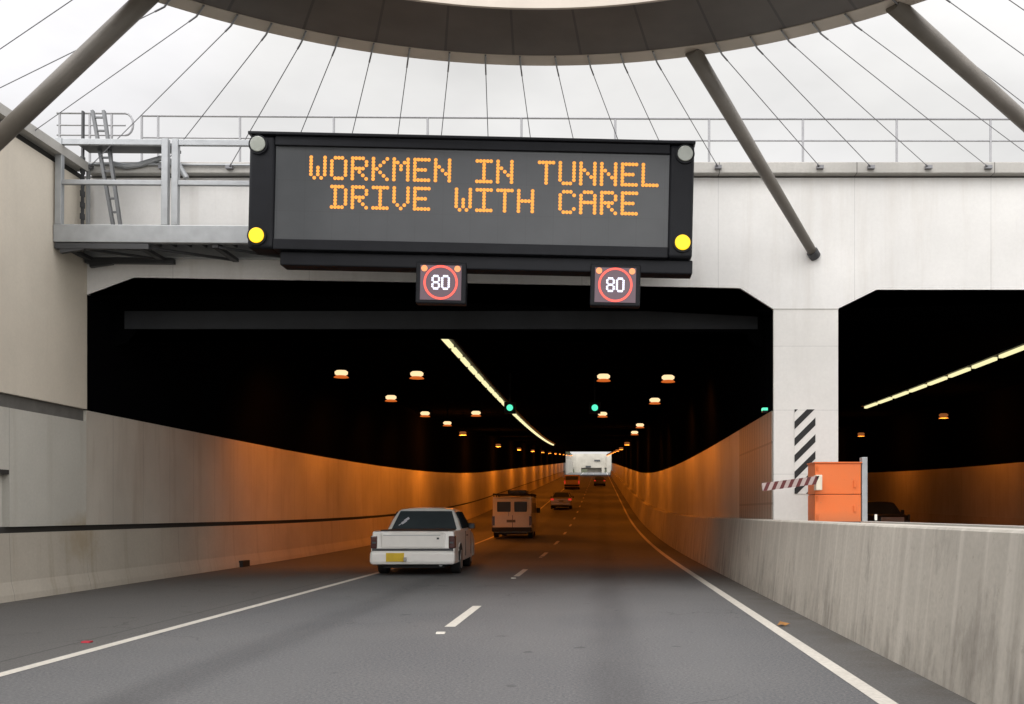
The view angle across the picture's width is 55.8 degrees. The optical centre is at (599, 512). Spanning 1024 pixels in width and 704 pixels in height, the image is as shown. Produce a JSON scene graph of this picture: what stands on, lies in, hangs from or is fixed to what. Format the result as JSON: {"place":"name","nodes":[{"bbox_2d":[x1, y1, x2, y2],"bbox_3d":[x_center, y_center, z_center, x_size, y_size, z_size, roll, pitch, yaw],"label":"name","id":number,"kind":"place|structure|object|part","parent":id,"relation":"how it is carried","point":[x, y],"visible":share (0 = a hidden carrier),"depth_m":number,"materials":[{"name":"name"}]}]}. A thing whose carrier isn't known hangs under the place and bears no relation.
{"place":"outdoors","nodes":[
{"label":"outdoors","id":0,"kind":"place"},
{"bbox_2d":[0,473,975,703],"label":"road","id":1,"kind":"structure","parent":0,"point":[602,601],"depth_m":10.80,"materials":[{"name":"grey asphalt"}]},
{"bbox_2d":[0,103,90,602],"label":"retaining wall","id":2,"kind":"structure","parent":1,"relation":"on","point":[43,362],"depth_m":15.81,"materials":[{"name":"beige concrete"}]},
{"bbox_2d":[53,110,279,267],"bbox_3d":[-3.819,-5.649,16.685,10.750,2.919,1.070,0,0,0],"label":"sign gantry","id":3,"kind":"object","parent":2,"relation":"attached to","point":[165,242],"visible":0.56,"depth_m":16.17,"materials":[{"name":"metal"}]},
{"bbox_2d":[247,131,695,278],"bbox_3d":[-2.096,-5.050,15.880,7.270,2.120,0.680,1,0,0],"label":"message sign","id":4,"kind":"object","parent":3,"relation":"attached to","point":[406,203],"visible":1,"depth_m":15.65,"materials":[{"name":"metal"}]},
{"bbox_2d":[416,262,467,305],"bbox_3d":[-2.598,-3.865,15.768,0.820,0.890,0.224,1,0,0],"label":"speed sign","id":5,"kind":"object","parent":4,"relation":"hanging from","point":[441,283],"visible":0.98,"depth_m":15.67,"materials":[{"name":"grey metal"}]},
{"bbox_2d":[590,258,640,308],"bbox_3d":[0.252,-3.825,15.768,0.820,0.890,0.224,1,0,0],"label":"speed sign","id":6,"kind":"object","parent":4,"relation":"hanging from","point":[614,286],"visible":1,"depth_m":15.67,"materials":[{"name":"grey metal"}]},
{"bbox_2d":[239,560,249,566],"bbox_3d":[-9.120,1.300,24.600,0.120,0.160,0.500,0,0,0],"label":"drain grate","id":7,"kind":"object","parent":1,"relation":"on","point":[244,563],"visible":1,"depth_m":24.50,"materials":[{"name":"black metal"}]},
{"bbox_2d":[0,473,582,676],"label":"edge line","id":8,"kind":"object","parent":1,"relation":"on","point":[4,673],"visible":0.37,"depth_m":11.04,"materials":[{"name":"white paint"}]},
{"bbox_2d":[370,507,474,572],"bbox_3d":[-4.147,0.617,23.339,2.040,1.522,5.220,0,0,-2],"label":"utility truck","id":9,"kind":"object","parent":1,"relation":"on","point":[429,537],"visible":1,"depth_m":20.99,"materials":[{"name":"white paint"}]},
{"bbox_3d":[-4.129,0.177,22.696,1.518,0.437,0.342,0,0,-2],"label":"rear window","id":10,"kind":"part","parent":9,"relation":"part of","materials":[{"name":"black glass"}]},
{"bbox_3d":[-3.379,0.176,23.606,0.207,0.408,1.622,0,0,-2],"label":"side window","id":11,"kind":"part","parent":9,"relation":"part of","materials":[{"name":"black glass"}]},
{"bbox_2d":[492,490,539,537],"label":"van","id":12,"kind":"object","parent":1,"relation":"on","point":[514,515],"visible":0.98,"depth_m":43.62,"materials":[{"name":"beige paint"}]},
{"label":"rear window","id":13,"kind":"part","parent":12,"relation":"part of","materials":[{"name":"black glass"}]},
{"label":"rear window","id":14,"kind":"part","parent":12,"relation":"part of","materials":[{"name":"black glass"}]},
{"bbox_2d":[445,474,593,626],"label":"lane line","id":15,"kind":"object","parent":1,"relation":"on","point":[462,617],"visible":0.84,"depth_m":13.25,"materials":[{"name":"white paint"}]},
{"bbox_2d":[551,492,573,508],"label":"car","id":16,"kind":"object","parent":1,"relation":"on","point":[561,499],"visible":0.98,"depth_m":80.02,"materials":[{"name":"silver metal"}]},
{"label":"rear window","id":17,"kind":"part","parent":16,"relation":"part of","materials":[{"name":"black glass"}]},
{"bbox_2d":[565,459,572,473],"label":"cutting walls","id":18,"kind":"structure","parent":1,"relation":"on","point":[569,465],"depth_m":292.73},
{"bbox_2d":[564,475,579,488],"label":"van","id":19,"kind":"object","parent":1,"relation":"on","point":[571,481],"visible":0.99,"depth_m":133.00,"materials":[{"name":"beige paint"}]},
{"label":"rear window","id":20,"kind":"part","parent":19,"relation":"part of","materials":[{"name":"black glass"}]},
{"bbox_2d":[593,477,605,485],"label":"car","id":21,"kind":"object","parent":1,"relation":"on","point":[599,480],"visible":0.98,"depth_m":149.12,"materials":[{"name":"paint"}]},
{"bbox_2d":[607,474,897,703],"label":"edge line","id":22,"kind":"object","parent":1,"relation":"on","point":[874,694],"visible":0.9,"depth_m":9.96,"materials":[{"name":"white paint"}]},
{"bbox_2d":[610,470,1023,703],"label":"median barrier","id":23,"kind":"object","parent":1,"relation":"on","point":[941,604],"visible":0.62,"depth_m":9.04,"materials":[{"name":"concrete"}]},
{"bbox_2d":[807,462,861,522],"bbox_3d":[3.930,-0.330,16.117,0.790,1.020,0.586,0,0,0],"label":"roadside cabinet","id":24,"kind":"object","parent":23,"relation":"on","point":[837,498],"visible":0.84,"depth_m":15.85,"materials":[{"name":"orange metal"}]},
{"bbox_2d":[761,475,821,490],"bbox_3d":[3.136,-0.487,15.760,0.988,0.266,0.180,0,0,0],"label":"barrier boom","id":25,"kind":"object","parent":24,"relation":"attached to","point":[815,481],"visible":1,"depth_m":15.67,"materials":[{"name":"paint"}]},
{"bbox_3d":[3.930,-0.060,16.125,0.760,0.480,0.550,0,0,0],"label":"lower door","id":26,"kind":"part","parent":24,"relation":"part of","materials":[{"name":"orange paint"}]},
{"bbox_3d":[3.930,-0.564,16.125,0.760,0.512,0.550,0,0,0],"label":"upper door","id":27,"kind":"part","parent":24,"relation":"part of","materials":[{"name":"orange paint"}]},
{"bbox_2d":[860,457,867,520],"bbox_3d":[4.372,-0.370,15.925,0.095,1.100,0.150,0,0,0],"label":"steel post","id":28,"kind":"object","parent":23,"relation":"on","point":[864,489],"visible":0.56,"depth_m":15.85,"materials":[{"name":"grey metal"}]},
{"bbox_2d":[0,0,1023,453],"label":"sky","id":29,"kind":"structure","parent":0,"point":[134,88],"materials":[{"name":"white"}]},
{"bbox_2d":[566,452,605,472],"bbox_3d":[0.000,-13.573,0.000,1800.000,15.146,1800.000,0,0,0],"label":"ground","id":30,"kind":"structure","parent":0,"point":[583,470],"depth_m":469.66,"materials":[{"name":"concrete"}]},
{"bbox_2d":[82,162,1023,589],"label":"tunnel","id":31,"kind":"structure","parent":30,"relation":"on","point":[230,420],"depth_m":21.14,"materials":[{"name":"paint"}]},
{"bbox_2d":[56,112,133,161],"bbox_3d":[-9.200,-6.775,17.500,1.420,1.069,0.100,0,0,0],"label":"handrail","id":32,"kind":"object","parent":31,"relation":"on","point":[59,125],"visible":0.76,"depth_m":17.48,"materials":[{"name":"grey metal"}]},
{"bbox_2d":[332,339,349,378],"bbox_3d":[-6.980,-4.220,25.900,0.400,1.140,0.400,0,0,0],"label":"tunnel lamp","id":33,"kind":"object","parent":31,"relation":"hanging from","point":[341,372],"visible":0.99,"depth_m":25.79,"materials":[{"name":"black paint"}]},
{"bbox_2d":[384,392,397,401],"bbox_3d":[-6.880,-4.243,31.600,0.400,1.140,0.400,0,0,0],"label":"tunnel lamp","id":34,"kind":"object","parent":31,"relation":"hanging from","point":[390,396],"visible":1,"depth_m":31.48,"materials":[{"name":"black paint"}]},
{"bbox_2d":[408,338,424,379],"bbox_3d":[-4.980,-4.221,26.100,0.400,1.140,0.400,0,0,0],"label":"tunnel lamp","id":35,"kind":"object","parent":31,"relation":"hanging from","point":[416,372],"visible":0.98,"depth_m":26.00,"materials":[{"name":"black paint"}]},
{"bbox_2d":[419,409,430,416],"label":"tunnel lamp","id":36,"kind":"object","parent":31,"relation":"hanging from","point":[425,413],"visible":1,"depth_m":37.10,"materials":[{"name":"beige glass"}]},
{"bbox_2d":[442,400,452,425],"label":"tunnel lamp","id":37,"kind":"object","parent":31,"relation":"hanging from","point":[447,422],"visible":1,"depth_m":41.91,"materials":[{"name":"beige glass"}]},
{"bbox_2d":[458,429,466,435],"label":"tunnel lamp","id":38,"kind":"object","parent":31,"relation":"hanging from","point":[462,432],"visible":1,"depth_m":48.89,"materials":[{"name":"black paint"}]},
{"bbox_2d":[470,408,481,416],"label":"tunnel lamp","id":39,"kind":"object","parent":31,"relation":"hanging from","point":[475,412],"visible":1,"depth_m":36.88,"materials":[{"name":"beige glass"}]},
{"bbox_2d":[441,339,554,444],"bbox_3d":[-3.500,-4.540,46.650,0.280,1.321,50.700,0,0,0],"label":"strip light","id":40,"kind":"object","parent":31,"relation":"attached to","point":[461,354],"visible":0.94,"depth_m":27.92,"materials":[{"name":"paint"}]},
{"bbox_2d":[504,373,515,413],"bbox_3d":[-3.120,-4.136,33.269,0.400,1.400,0.162,0,0,0],"label":"lane signal","id":41,"kind":"object","parent":31,"relation":"hanging from","point":[509,407],"visible":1,"depth_m":33.20,"materials":[{"name":"black"}]},
{"bbox_2d":[0,0,1023,260],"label":"ring canopy","id":42,"kind":"object","parent":31,"relation":"attached to","point":[550,32],"visible":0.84,"depth_m":13.79,"materials":[{"name":"metal"}]},
{"bbox_2d":[141,115,1023,161],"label":"handrail","id":43,"kind":"object","parent":31,"relation":"on","point":[990,140],"visible":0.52,"depth_m":17.58,"materials":[{"name":"grey metal"}]},
{"bbox_2d":[589,373,600,413],"bbox_3d":[-0.180,-4.136,33.269,0.400,1.400,0.162,0,0,0],"label":"lane signal","id":44,"kind":"object","parent":31,"relation":"hanging from","point":[594,407],"visible":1,"depth_m":33.20,"materials":[{"name":"black"}]},
{"bbox_2d":[598,388,607,417],"bbox_3d":[0.100,-4.301,37.400,0.400,1.140,0.400,0,0,0],"label":"tunnel lamp","id":45,"kind":"object","parent":31,"relation":"hanging from","point":[604,412],"visible":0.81,"depth_m":37.29,"materials":[{"name":"beige glass"}]},
{"bbox_2d":[596,343,610,381],"bbox_3d":[0.100,-4.221,26.600,0.400,1.140,0.400,0,0,0],"label":"tunnel lamp","id":46,"kind":"object","parent":31,"relation":"hanging from","point":[603,375],"visible":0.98,"depth_m":26.50,"materials":[{"name":"black paint"}]},
{"bbox_2d":[631,412,638,434],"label":"tunnel lamp","id":47,"kind":"object","parent":31,"relation":"hanging from","point":[634,431],"visible":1,"depth_m":48.50,"materials":[{"name":"black paint"}]},
{"bbox_2d":[635,421,644,427],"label":"tunnel lamp","id":48,"kind":"object","parent":31,"relation":"hanging from","point":[639,424],"visible":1,"depth_m":43.08,"materials":[{"name":"black paint"}]},
{"bbox_2d":[649,370,660,403],"bbox_3d":[1.850,-4.249,32.400,0.400,1.140,0.400,0,0,0],"label":"tunnel lamp","id":49,"kind":"object","parent":31,"relation":"hanging from","point":[654,399],"visible":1,"depth_m":32.31,"materials":[{"name":"black paint"}]},
{"bbox_2d":[660,344,675,382],"bbox_3d":[1.900,-4.222,26.800,0.400,1.140,0.400,0,0,0],"label":"tunnel lamp","id":50,"kind":"object","parent":31,"relation":"hanging from","point":[668,376],"visible":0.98,"depth_m":26.70,"materials":[{"name":"black paint"}]},
{"bbox_2d":[761,408,767,412],"bbox_3d":[3.035,-1.890,17.700,0.090,0.080,0.160,0,0,0],"label":"exit light","id":51,"kind":"object","parent":31,"relation":"attached to","point":[764,410],"visible":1,"depth_m":17.62,"materials":[{"name":"teal plastic"}]},
{"bbox_2d":[794,409,815,493],"bbox_3d":[3.680,-1.100,17.241,0.380,1.520,0.013,0,0,0],"label":"hazard marker","id":52,"kind":"object","parent":31,"relation":"attached to","point":[804,437],"visible":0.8,"depth_m":17.24,"materials":[{"name":"paint"}]},
{"bbox_2d":[856,430,865,436],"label":"tunnel lamp","id":53,"kind":"object","parent":31,"relation":"hanging from","point":[861,433],"visible":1,"depth_m":49.87,"materials":[{"name":"black paint"}]},
{"bbox_2d":[861,341,1023,407],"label":"strip light","id":54,"kind":"object","parent":31,"relation":"attached to","point":[1002,353],"visible":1,"depth_m":27.07,"materials":[{"name":"paint"}]},
{"bbox_2d":[937,389,949,418],"bbox_3d":[13.600,-4.310,38.000,0.400,1.140,0.400,0,0,0],"label":"tunnel lamp","id":55,"kind":"object","parent":31,"relation":"hanging from","point":[943,414],"visible":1,"depth_m":37.93,"materials":[{"name":"black paint"}]},
{"bbox_2d":[566,454,611,472],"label":"overpass","id":56,"kind":"object","parent":30,"relation":"on","point":[595,463],"visible":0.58,"depth_m":335.00,"materials":[{"name":"paint"}]},
{"bbox_2d":[868,501,909,521],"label":"car","id":57,"kind":"object","parent":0,"point":[885,511],"visible":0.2,"depth_m":43.38,"materials":[{"name":"paint"}]}
]}

